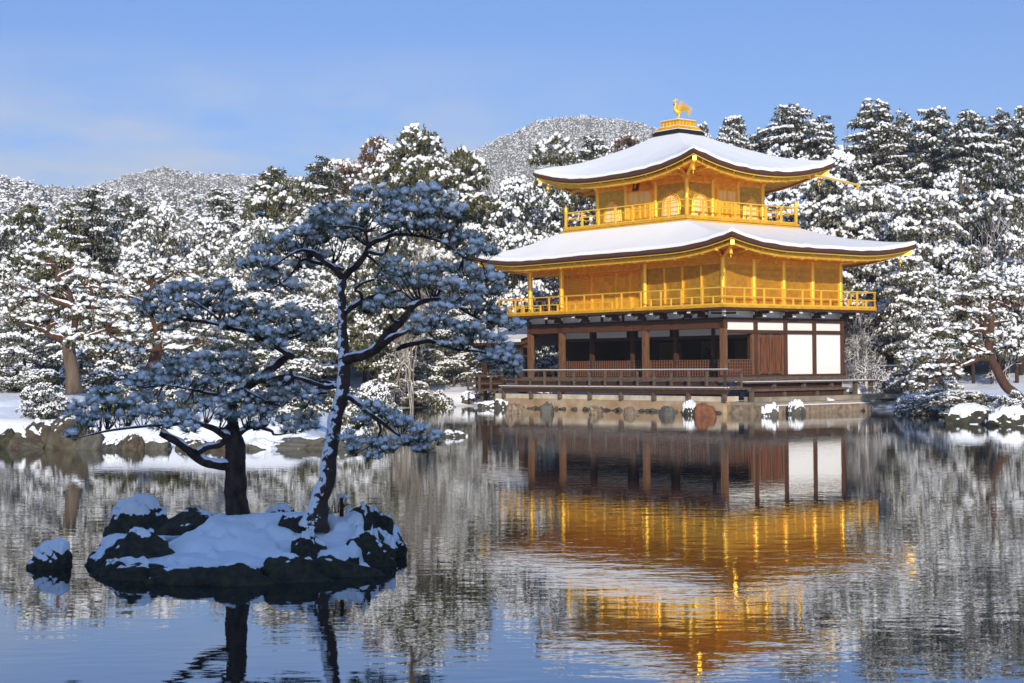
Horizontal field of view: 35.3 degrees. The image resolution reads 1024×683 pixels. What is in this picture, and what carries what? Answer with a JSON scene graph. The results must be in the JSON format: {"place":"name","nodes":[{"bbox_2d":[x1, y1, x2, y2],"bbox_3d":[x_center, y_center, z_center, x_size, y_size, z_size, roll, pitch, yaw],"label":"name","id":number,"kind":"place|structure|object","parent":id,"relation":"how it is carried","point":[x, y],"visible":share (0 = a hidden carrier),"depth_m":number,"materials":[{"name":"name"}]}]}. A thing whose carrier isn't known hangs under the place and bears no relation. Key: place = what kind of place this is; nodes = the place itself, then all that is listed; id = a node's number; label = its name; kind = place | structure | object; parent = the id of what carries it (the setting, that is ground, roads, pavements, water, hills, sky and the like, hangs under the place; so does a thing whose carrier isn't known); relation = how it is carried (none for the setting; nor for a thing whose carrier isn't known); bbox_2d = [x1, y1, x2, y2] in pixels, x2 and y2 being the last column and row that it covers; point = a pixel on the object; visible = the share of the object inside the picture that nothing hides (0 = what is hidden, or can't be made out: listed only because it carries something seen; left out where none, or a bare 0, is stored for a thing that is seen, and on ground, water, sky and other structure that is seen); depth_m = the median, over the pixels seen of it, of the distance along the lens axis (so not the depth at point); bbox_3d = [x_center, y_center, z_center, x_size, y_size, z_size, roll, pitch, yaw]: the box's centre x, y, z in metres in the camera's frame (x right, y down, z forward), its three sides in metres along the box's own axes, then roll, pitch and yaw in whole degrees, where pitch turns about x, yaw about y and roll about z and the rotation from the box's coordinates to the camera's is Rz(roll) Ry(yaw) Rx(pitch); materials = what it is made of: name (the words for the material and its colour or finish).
{"place":"outdoors","nodes":[
{"label":"outdoors","id":0,"kind":"place"},
{"bbox_2d":[0,406,1023,682],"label":"water","id":1,"kind":"structure","parent":0,"point":[584,546],"depth_m":18.19,"materials":[{"name":"blue liquid"}]},
{"bbox_2d":[26,537,71,568],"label":"rock","id":2,"kind":"object","parent":1,"relation":"in","point":[55,553],"visible":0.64,"depth_m":18.12,"materials":[{"name":"white"}]},
{"bbox_2d":[203,562,274,585],"bbox_3d":[-2.797,2.423,16.697,0.774,0.288,0.405,0,-1,0],"label":"rock","id":3,"kind":"object","parent":1,"relation":"in","point":[234,574],"visible":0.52,"depth_m":16.59,"materials":[{"name":"white"}]},
{"bbox_2d":[84,511,407,569],"bbox_3d":[-3.225,2.413,19.578,4.408,0.829,5.920,0,-1,0],"label":"islet","id":4,"kind":"object","parent":1,"relation":"in","point":[256,540],"visible":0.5,"depth_m":18.30,"materials":[{"name":"white"}]},
{"bbox_2d":[102,560,166,580],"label":"rock","id":5,"kind":"object","parent":4,"relation":"on","point":[141,570],"visible":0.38,"depth_m":17.04,"materials":[{"name":"white"}]},
{"bbox_2d":[103,493,168,536],"bbox_3d":[-4.696,2.286,20.501,0.948,0.724,0.676,-1,-1,32],"label":"rock","id":6,"kind":"object","parent":4,"relation":"on","point":[146,511],"visible":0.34,"depth_m":20.32,"materials":[{"name":"white"}]},
{"bbox_2d":[97,527,174,566],"bbox_3d":[-4.233,2.344,18.153,0.914,0.490,0.633,0,-1,0],"label":"rock","id":7,"kind":"object","parent":4,"relation":"on","point":[138,542],"visible":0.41,"depth_m":18.07,"materials":[{"name":"black stone"}]},
{"bbox_2d":[143,565,216,584],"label":"rock","id":8,"kind":"object","parent":4,"relation":"on","point":[179,575],"visible":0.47,"depth_m":16.71,"materials":[{"name":"white"}]},
{"bbox_2d":[155,507,215,535],"bbox_3d":[-3.825,2.164,19.535,0.994,0.321,0.705,0,-1,0],"label":"rock","id":9,"kind":"object","parent":4,"relation":"on","point":[185,520],"visible":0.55,"depth_m":19.32,"materials":[{"name":"white"}]},
{"bbox_2d":[60,275,337,514],"bbox_3d":[-3.669,0.674,18.930,3.339,3.009,0.926,0,-1,0],"label":"pine tree","id":10,"kind":"object","parent":4,"relation":"on","point":[232,464],"visible":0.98,"depth_m":18.90,"materials":[{"name":"green plant"}]},
{"bbox_2d":[260,552,333,582],"bbox_3d":[-2.257,2.388,16.900,0.901,0.357,0.399,0,-1,0],"label":"rock","id":11,"kind":"object","parent":4,"relation":"on","point":[285,567],"visible":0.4,"depth_m":16.81,"materials":[{"name":"black stone"}]},
{"bbox_2d":[290,528,326,558],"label":"rock","id":12,"kind":"object","parent":4,"relation":"on","point":[307,543],"visible":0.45,"depth_m":17.88,"materials":[{"name":"white"}]},
{"bbox_2d":[313,554,384,576],"bbox_3d":[-1.821,2.426,17.339,0.945,0.287,0.356,-1,-1,13],"label":"rock","id":13,"kind":"object","parent":4,"relation":"on","point":[334,565],"visible":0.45,"depth_m":17.23,"materials":[{"name":"white"}]},
{"bbox_2d":[346,524,396,562],"bbox_3d":[-1.652,2.301,18.368,0.680,0.450,0.535,0,-1,0],"label":"rock","id":14,"kind":"object","parent":4,"relation":"on","point":[366,542],"visible":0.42,"depth_m":18.32,"materials":[{"name":"white"}]},
{"bbox_2d":[233,178,529,532],"bbox_3d":[-1.481,0.135,18.570,3.448,4.115,1.134,0,-1,0],"label":"pine tree","id":15,"kind":"object","parent":4,"relation":"on","point":[326,223],"visible":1,"depth_m":18.53,"materials":[{"name":"green plant"}]},
{"bbox_2d":[0,140,1023,447],"bbox_3d":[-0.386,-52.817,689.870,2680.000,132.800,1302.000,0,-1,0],"label":"ground","id":16,"kind":"structure","parent":0,"point":[10,402],"depth_m":77.31,"materials":[{"name":"white snow"}]},
{"bbox_2d":[0,365,44,391],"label":"shrub","id":17,"kind":"object","parent":16,"relation":"on","point":[11,376],"visible":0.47,"depth_m":61.47,"materials":[{"name":"white plant"}]},
{"bbox_2d":[0,225,49,367],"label":"snowy tree","id":18,"kind":"object","parent":16,"relation":"on","point":[6,253],"visible":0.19,"depth_m":83.70,"materials":[{"name":"snow"}]},
{"bbox_2d":[5,426,45,448],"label":"rock","id":19,"kind":"object","parent":16,"relation":"on","point":[23,438],"visible":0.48,"depth_m":45.55,"materials":[{"name":"white"}]},
{"bbox_2d":[13,369,64,393],"bbox_3d":[-17.373,1.781,60.166,2.430,1.538,2.229,0,-1,-23],"label":"shrub","id":20,"kind":"object","parent":16,"relation":"on","point":[53,380],"visible":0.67,"depth_m":59.74,"materials":[{"name":"white plant"}]},
{"bbox_2d":[0,280,80,368],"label":"pine tree","id":21,"kind":"object","parent":16,"relation":"on","point":[23,338],"visible":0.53,"depth_m":61.58,"materials":[{"name":"white plant"}]},
{"bbox_2d":[0,199,82,264],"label":"snowy tree","id":22,"kind":"object","parent":16,"relation":"on","point":[21,220],"visible":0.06,"depth_m":91.75,"materials":[{"name":"white snow"}]},
{"bbox_2d":[15,382,69,419],"bbox_3d":[-14.320,2.098,49.512,1.591,1.728,1.904,0,-1,-6],"label":"shrub","id":23,"kind":"object","parent":16,"relation":"on","point":[51,405],"visible":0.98,"depth_m":49.16,"materials":[{"name":"green plant"}]},
{"bbox_2d":[14,227,99,371],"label":"snowy tree","id":24,"kind":"object","parent":16,"relation":"on","point":[47,272],"visible":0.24,"depth_m":81.40,"materials":[{"name":"white snow"}]},
{"bbox_2d":[44,413,89,448],"bbox_3d":[-12.525,2.538,45.632,1.407,1.212,1.338,0,-1,0],"label":"rock","id":25,"kind":"object","parent":16,"relation":"on","point":[55,439],"visible":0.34,"depth_m":45.13,"materials":[{"name":"white"}]},
{"bbox_2d":[0,245,141,394],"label":"pine tree","id":26,"kind":"object","parent":16,"relation":"on","point":[68,338],"visible":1,"depth_m":52.98,"materials":[{"name":"beige plant"}]},
{"bbox_2d":[50,201,95,365],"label":"conifer","id":27,"kind":"object","parent":16,"relation":"on","point":[66,222],"visible":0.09,"depth_m":97.84,"materials":[{"name":"white plant"}]},
{"bbox_2d":[47,265,117,369],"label":"snowy tree","id":28,"kind":"object","parent":16,"relation":"on","point":[79,295],"visible":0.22,"depth_m":76.32,"materials":[{"name":"snow"}]},
{"bbox_2d":[72,185,123,366],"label":"conifer","id":29,"kind":"object","parent":16,"relation":"on","point":[96,225],"visible":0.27,"depth_m":99.72,"materials":[{"name":"white plant"}]},
{"bbox_2d":[60,299,148,378],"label":"pine tree","id":30,"kind":"object","parent":16,"relation":"on","point":[109,362],"visible":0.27,"depth_m":67.71,"materials":[{"name":"white plant"}]},
{"bbox_2d":[80,365,128,392],"bbox_3d":[-15.815,1.800,62.195,3.036,1.753,2.536,0,-1,-5],"label":"shrub","id":31,"kind":"object","parent":16,"relation":"on","point":[98,376],"visible":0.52,"depth_m":61.57,"materials":[{"name":"white plant"}]},
{"bbox_2d":[89,191,175,371],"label":"snowy tree","id":32,"kind":"object","parent":16,"relation":"on","point":[133,212],"visible":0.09,"depth_m":103.77,"materials":[{"name":"white snow"}]},
{"bbox_2d":[101,246,172,374],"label":"snowy tree","id":33,"kind":"object","parent":16,"relation":"on","point":[135,255],"visible":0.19,"depth_m":79.28,"materials":[{"name":"snow"}]},
{"bbox_2d":[100,254,221,372],"bbox_3d":[-12.682,-1.020,58.186,4.422,4.422,1.782,0,-1,-14],"label":"pine tree","id":34,"kind":"object","parent":16,"relation":"on","point":[153,272],"visible":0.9,"depth_m":57.99,"materials":[{"name":"white plant"}]},
{"bbox_2d":[114,200,214,360],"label":"snowy tree","id":35,"kind":"object","parent":16,"relation":"on","point":[165,212],"visible":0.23,"depth_m":87.83,"materials":[{"name":"white snow"}]},
{"bbox_2d":[130,277,234,375],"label":"pine tree","id":36,"kind":"object","parent":16,"relation":"on","point":[174,326],"visible":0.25,"depth_m":65.39,"materials":[{"name":"green plant"}]},
{"bbox_2d":[173,216,238,370],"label":"snowy tree","id":37,"kind":"object","parent":16,"relation":"on","point":[209,224],"visible":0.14,"depth_m":91.71,"materials":[{"name":"white snow"}]},
{"bbox_2d":[192,187,238,258],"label":"conifer","id":38,"kind":"object","parent":16,"relation":"on","point":[222,211],"visible":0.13,"depth_m":111.72,"materials":[{"name":"white plant"}]},
{"bbox_2d":[202,240,262,385],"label":"snowy tree","id":39,"kind":"object","parent":16,"relation":"on","point":[227,251],"visible":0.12,"depth_m":79.96,"materials":[{"name":"snow"}]},
{"bbox_2d":[202,291,289,380],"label":"pine tree","id":40,"kind":"object","parent":16,"relation":"on","point":[260,352],"visible":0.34,"depth_m":69.59,"materials":[{"name":"beige plant"}]},
{"bbox_2d":[207,217,295,286],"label":"snowy tree","id":41,"kind":"object","parent":16,"relation":"on","point":[243,235],"visible":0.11,"depth_m":87.42,"materials":[{"name":"white snow"}]},
{"bbox_2d":[240,166,297,225],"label":"conifer","id":42,"kind":"object","parent":16,"relation":"on","point":[264,185],"visible":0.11,"depth_m":109.67,"materials":[{"name":"green plant"}]},
{"bbox_2d":[0,174,573,244],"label":"hillside wood","id":43,"kind":"object","parent":16,"relation":"on","point":[189,206],"visible":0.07,"depth_m":233.07,"materials":[{"name":"white"}]},
{"bbox_2d":[239,175,342,240],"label":"snowy tree","id":44,"kind":"object","parent":16,"relation":"on","point":[282,203],"visible":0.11,"depth_m":105.59,"materials":[{"name":"white snow"}]},
{"bbox_2d":[257,299,337,389],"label":"pine tree","id":45,"kind":"object","parent":16,"relation":"on","point":[298,350],"visible":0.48,"depth_m":65.57,"materials":[{"name":"beige plant"}]},
{"bbox_2d":[273,436,324,448],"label":"rock","id":46,"kind":"object","parent":16,"relation":"on","point":[298,442],"visible":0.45,"depth_m":44.35,"materials":[{"name":"white"}]},
{"bbox_2d":[246,198,353,378],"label":"snowy tree","id":47,"kind":"object","parent":16,"relation":"on","point":[299,208],"visible":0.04,"depth_m":95.96,"materials":[{"name":"snow"}]},
{"bbox_2d":[272,265,337,382],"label":"snowy tree","id":48,"kind":"object","parent":16,"relation":"on","point":[317,287],"visible":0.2,"depth_m":75.73,"materials":[{"name":"white snow"}]},
{"bbox_2d":[279,217,358,381],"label":"snowy tree","id":49,"kind":"object","parent":16,"relation":"on","point":[324,274],"visible":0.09,"depth_m":88.47,"materials":[{"name":"snow"}]},
{"bbox_2d":[298,155,348,378],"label":"conifer","id":50,"kind":"object","parent":16,"relation":"on","point":[330,178],"visible":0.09,"depth_m":107.59,"materials":[{"name":"green plant"}]},
{"bbox_2d":[31,115,657,200],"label":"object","id":51,"kind":"object","parent":16,"relation":"on","point":[506,155],"visible":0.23,"depth_m":759.33,"materials":[{"name":"white"}]},
{"bbox_2d":[311,237,381,380],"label":"snowy tree","id":52,"kind":"object","parent":16,"relation":"on","point":[347,258],"visible":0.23,"depth_m":88.34,"materials":[{"name":"white snow"}]},
{"bbox_2d":[329,207,400,382],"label":"snowy tree","id":53,"kind":"object","parent":16,"relation":"on","point":[361,247],"visible":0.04,"depth_m":92.96,"materials":[{"name":"snow"}]},
{"bbox_2d":[327,136,409,206],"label":"snowy tree","id":54,"kind":"object","parent":16,"relation":"on","point":[349,169],"visible":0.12,"depth_m":121.65,"materials":[{"name":"white snow"}]},
{"bbox_2d":[346,383,402,426],"bbox_3d":[-5.111,2.761,59.886,1.886,2.473,2.056,-1,-1,31],"label":"shrub","id":55,"kind":"object","parent":16,"relation":"on","point":[370,391],"visible":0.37,"depth_m":59.70,"materials":[{"name":"white plant"}]},
{"bbox_2d":[327,193,428,379],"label":"snowy tree","id":56,"kind":"object","parent":16,"relation":"on","point":[403,245],"visible":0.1,"depth_m":100.01,"materials":[{"name":"snow"}]},
{"bbox_2d":[328,242,431,386],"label":"snowy tree","id":57,"kind":"object","parent":16,"relation":"on","point":[366,329],"visible":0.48,"depth_m":85.55,"materials":[{"name":"white snow"}]},
{"bbox_2d":[356,349,434,402],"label":"pine tree","id":58,"kind":"object","parent":16,"relation":"on","point":[389,384],"visible":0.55,"depth_m":85.51,"materials":[{"name":"green plant"}]},
{"bbox_2d":[347,121,446,372],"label":"pine tree","id":59,"kind":"object","parent":16,"relation":"on","point":[413,155],"visible":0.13,"depth_m":111.41,"materials":[{"name":"green plant"}]},
{"bbox_2d":[385,247,434,408],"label":"bare tree","id":60,"kind":"object","parent":16,"relation":"on","point":[405,359],"visible":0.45,"depth_m":84.41,"materials":[{"name":"plant"}]},
{"bbox_2d":[407,336,466,389],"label":"pine tree","id":61,"kind":"object","parent":16,"relation":"on","point":[428,369],"visible":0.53,"depth_m":91.69,"materials":[{"name":"beige plant"}]},
{"bbox_2d":[389,157,500,365],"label":"snowy tree","id":62,"kind":"object","parent":16,"relation":"on","point":[469,193],"visible":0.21,"depth_m":103.19,"materials":[{"name":"white snow"}]},
{"bbox_2d":[424,315,504,385],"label":"pine tree","id":63,"kind":"object","parent":16,"relation":"on","point":[458,356],"visible":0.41,"depth_m":96.50,"materials":[{"name":"beige plant"}]},
{"bbox_2d":[424,145,511,375],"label":"snowy tree","id":64,"kind":"object","parent":16,"relation":"on","point":[464,168],"visible":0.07,"depth_m":108.70,"materials":[{"name":"white snow"}]},
{"bbox_2d":[458,175,561,378],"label":"snowy tree","id":65,"kind":"object","parent":16,"relation":"on","point":[513,233],"visible":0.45,"depth_m":102.68,"materials":[{"name":"white snow"}]},
{"bbox_2d":[517,190,576,365],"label":"snowy tree","id":66,"kind":"object","parent":16,"relation":"on","point":[555,211],"visible":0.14,"depth_m":107.57,"materials":[{"name":"white snow"}]},
{"bbox_2d":[525,131,595,353],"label":"pine tree","id":67,"kind":"object","parent":16,"relation":"on","point":[545,147],"visible":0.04,"depth_m":115.76,"materials":[{"name":"green plant"}]},
{"bbox_2d":[566,135,609,225],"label":"conifer","id":68,"kind":"object","parent":16,"relation":"on","point":[597,149],"visible":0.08,"depth_m":117.78,"materials":[{"name":"green plant"}]},
{"bbox_2d":[495,393,738,412],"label":"stone wall","id":69,"kind":"structure","parent":16,"relation":"on","point":[613,402],"depth_m":79.18,"materials":[{"name":"beige stone"}]},
{"bbox_2d":[467,98,916,401],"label":"golden pavilion","id":70,"kind":"structure","parent":16,"relation":"on","point":[683,265],"depth_m":79.75,"materials":[{"name":"gold wood"}]},
{"bbox_2d":[564,278,589,299],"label":"lattice window","id":71,"kind":"structure","parent":70,"relation":"in","point":[573,283],"depth_m":85.47,"materials":[{"name":"gold wood"}]},
{"bbox_2d":[593,276,614,308],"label":"gold door","id":72,"kind":"structure","parent":70,"relation":"in","point":[604,284],"depth_m":83.76,"materials":[{"name":"metal"}]},
{"bbox_2d":[714,115,748,148],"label":"conifer","id":73,"kind":"object","parent":16,"relation":"on","point":[735,133],"visible":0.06,"depth_m":123.71,"materials":[{"name":"white plant"}]},
{"bbox_2d":[765,144,809,200],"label":"snowy tree","id":74,"kind":"object","parent":16,"relation":"on","point":[786,151],"visible":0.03,"depth_m":103.25,"materials":[{"name":"snow"}]},
{"bbox_2d":[755,103,820,198],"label":"conifer","id":75,"kind":"object","parent":16,"relation":"on","point":[788,127],"visible":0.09,"depth_m":117.29,"materials":[{"name":"white plant"}]},
{"bbox_2d":[727,393,905,413],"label":"stone landing","id":76,"kind":"object","parent":16,"relation":"on","point":[840,403],"visible":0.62,"depth_m":74.03,"materials":[{"name":"white stone"}]},
{"bbox_2d":[798,115,840,173],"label":"conifer","id":77,"kind":"object","parent":16,"relation":"on","point":[821,146],"visible":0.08,"depth_m":113.68,"materials":[{"name":"white plant"}]},
{"bbox_2d":[784,173,864,304],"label":"pine tree","id":78,"kind":"object","parent":16,"relation":"on","point":[825,219],"visible":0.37,"depth_m":92.86,"materials":[{"name":"white plant"}]},
{"bbox_2d":[824,146,875,373],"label":"snowy tree","id":79,"kind":"object","parent":16,"relation":"on","point":[846,161],"visible":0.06,"depth_m":101.47,"materials":[{"name":"snow"}]},
{"bbox_2d":[844,304,887,388],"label":"bare tree","id":80,"kind":"object","parent":16,"relation":"on","point":[855,344],"visible":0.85,"depth_m":83.94,"materials":[{"name":"plant"}]},
{"bbox_2d":[843,265,895,377],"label":"snowy tree","id":81,"kind":"object","parent":16,"relation":"on","point":[863,286],"visible":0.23,"depth_m":91.08,"materials":[{"name":"white snow"}]},
{"bbox_2d":[842,98,916,360],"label":"conifer","id":82,"kind":"object","parent":16,"relation":"on","point":[875,146],"visible":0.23,"depth_m":111.29,"materials":[{"name":"green plant"}]},
{"bbox_2d":[832,184,926,376],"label":"pine tree","id":83,"kind":"object","parent":16,"relation":"on","point":[863,208],"visible":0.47,"depth_m":91.29,"materials":[{"name":"white plant"}]},
{"bbox_2d":[889,108,920,188],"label":"conifer","id":84,"kind":"object","parent":16,"relation":"on","point":[911,149],"visible":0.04,"depth_m":115.79,"materials":[{"name":"green plant"}]},
{"bbox_2d":[874,255,956,370],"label":"pine tree","id":85,"kind":"object","parent":16,"relation":"on","point":[910,272],"visible":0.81,"depth_m":83.34,"materials":[{"name":"white plant"}]},
{"bbox_2d":[864,189,974,340],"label":"pine tree","id":86,"kind":"object","parent":16,"relation":"on","point":[923,205],"visible":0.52,"depth_m":87.09,"materials":[{"name":"white plant"}]},
{"bbox_2d":[891,389,950,415],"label":"shrub","id":87,"kind":"object","parent":16,"relation":"on","point":[918,404],"visible":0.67,"depth_m":68.33,"materials":[{"name":"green plant"}]},
{"bbox_2d":[902,105,952,195],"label":"conifer","id":88,"kind":"object","parent":16,"relation":"on","point":[929,142],"visible":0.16,"depth_m":109.72,"materials":[{"name":"green plant"}]},
{"bbox_2d":[887,337,969,391],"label":"pine tree","id":89,"kind":"object","parent":16,"relation":"on","point":[941,385],"visible":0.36,"depth_m":75.67,"materials":[{"name":"green plant"}]},
{"bbox_2d":[933,170,976,362],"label":"snowy tree","id":90,"kind":"object","parent":16,"relation":"on","point":[948,183],"visible":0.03,"depth_m":101.25,"materials":[{"name":"snow"}]},
{"bbox_2d":[895,271,1023,397],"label":"pine tree","id":91,"kind":"object","parent":16,"relation":"on","point":[953,368],"visible":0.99,"depth_m":63.86,"materials":[{"name":"green plant"}]},
{"bbox_2d":[927,390,999,415],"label":"shrub","id":92,"kind":"object","parent":16,"relation":"on","point":[952,398],"visible":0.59,"depth_m":65.75,"materials":[{"name":"green plant"}]},
{"bbox_2d":[928,244,1004,383],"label":"snowy tree","id":93,"kind":"object","parent":16,"relation":"on","point":[960,268],"visible":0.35,"depth_m":83.70,"materials":[{"name":"white snow"}]},
{"bbox_2d":[944,403,990,423],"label":"rock","id":94,"kind":"object","parent":16,"relation":"on","point":[970,413],"visible":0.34,"depth_m":58.66,"materials":[{"name":"white"}]},
{"bbox_2d":[936,109,1005,191],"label":"conifer","id":95,"kind":"object","parent":16,"relation":"on","point":[962,155],"visible":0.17,"depth_m":105.56,"materials":[{"name":"green plant"}]},
{"bbox_2d":[938,153,1023,376],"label":"snowy tree","id":96,"kind":"object","parent":16,"relation":"on","point":[981,210],"visible":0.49,"depth_m":90.07,"materials":[{"name":"white snow"}]},
{"bbox_2d":[959,209,1023,384],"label":"bare tree","id":97,"kind":"object","parent":16,"relation":"on","point":[1007,367],"visible":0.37,"depth_m":82.75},
{"bbox_2d":[974,107,1013,191],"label":"conifer","id":98,"kind":"object","parent":16,"relation":"on","point":[1000,127],"visible":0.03,"depth_m":111.82,"materials":[{"name":"green plant"}]},
{"bbox_2d":[971,225,1023,382],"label":"snowy tree","id":99,"kind":"object","parent":16,"relation":"on","point":[1012,270],"visible":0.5,"depth_m":81.35,"materials":[{"name":"white snow"}]},
{"bbox_2d":[985,406,1023,425],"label":"rock","id":100,"kind":"object","parent":16,"relation":"on","point":[1008,416],"visible":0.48,"depth_m":56.74,"materials":[{"name":"white"}]},
{"bbox_2d":[994,105,1023,188],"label":"conifer","id":101,"kind":"object","parent":16,"relation":"on","point":[1014,143],"visible":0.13,"depth_m":107.82,"materials":[{"name":"white plant"}]},
{"bbox_2d":[0,0,1023,189],"label":"sky","id":102,"kind":"structure","parent":0,"point":[93,92],"materials":[{"name":"blue"}]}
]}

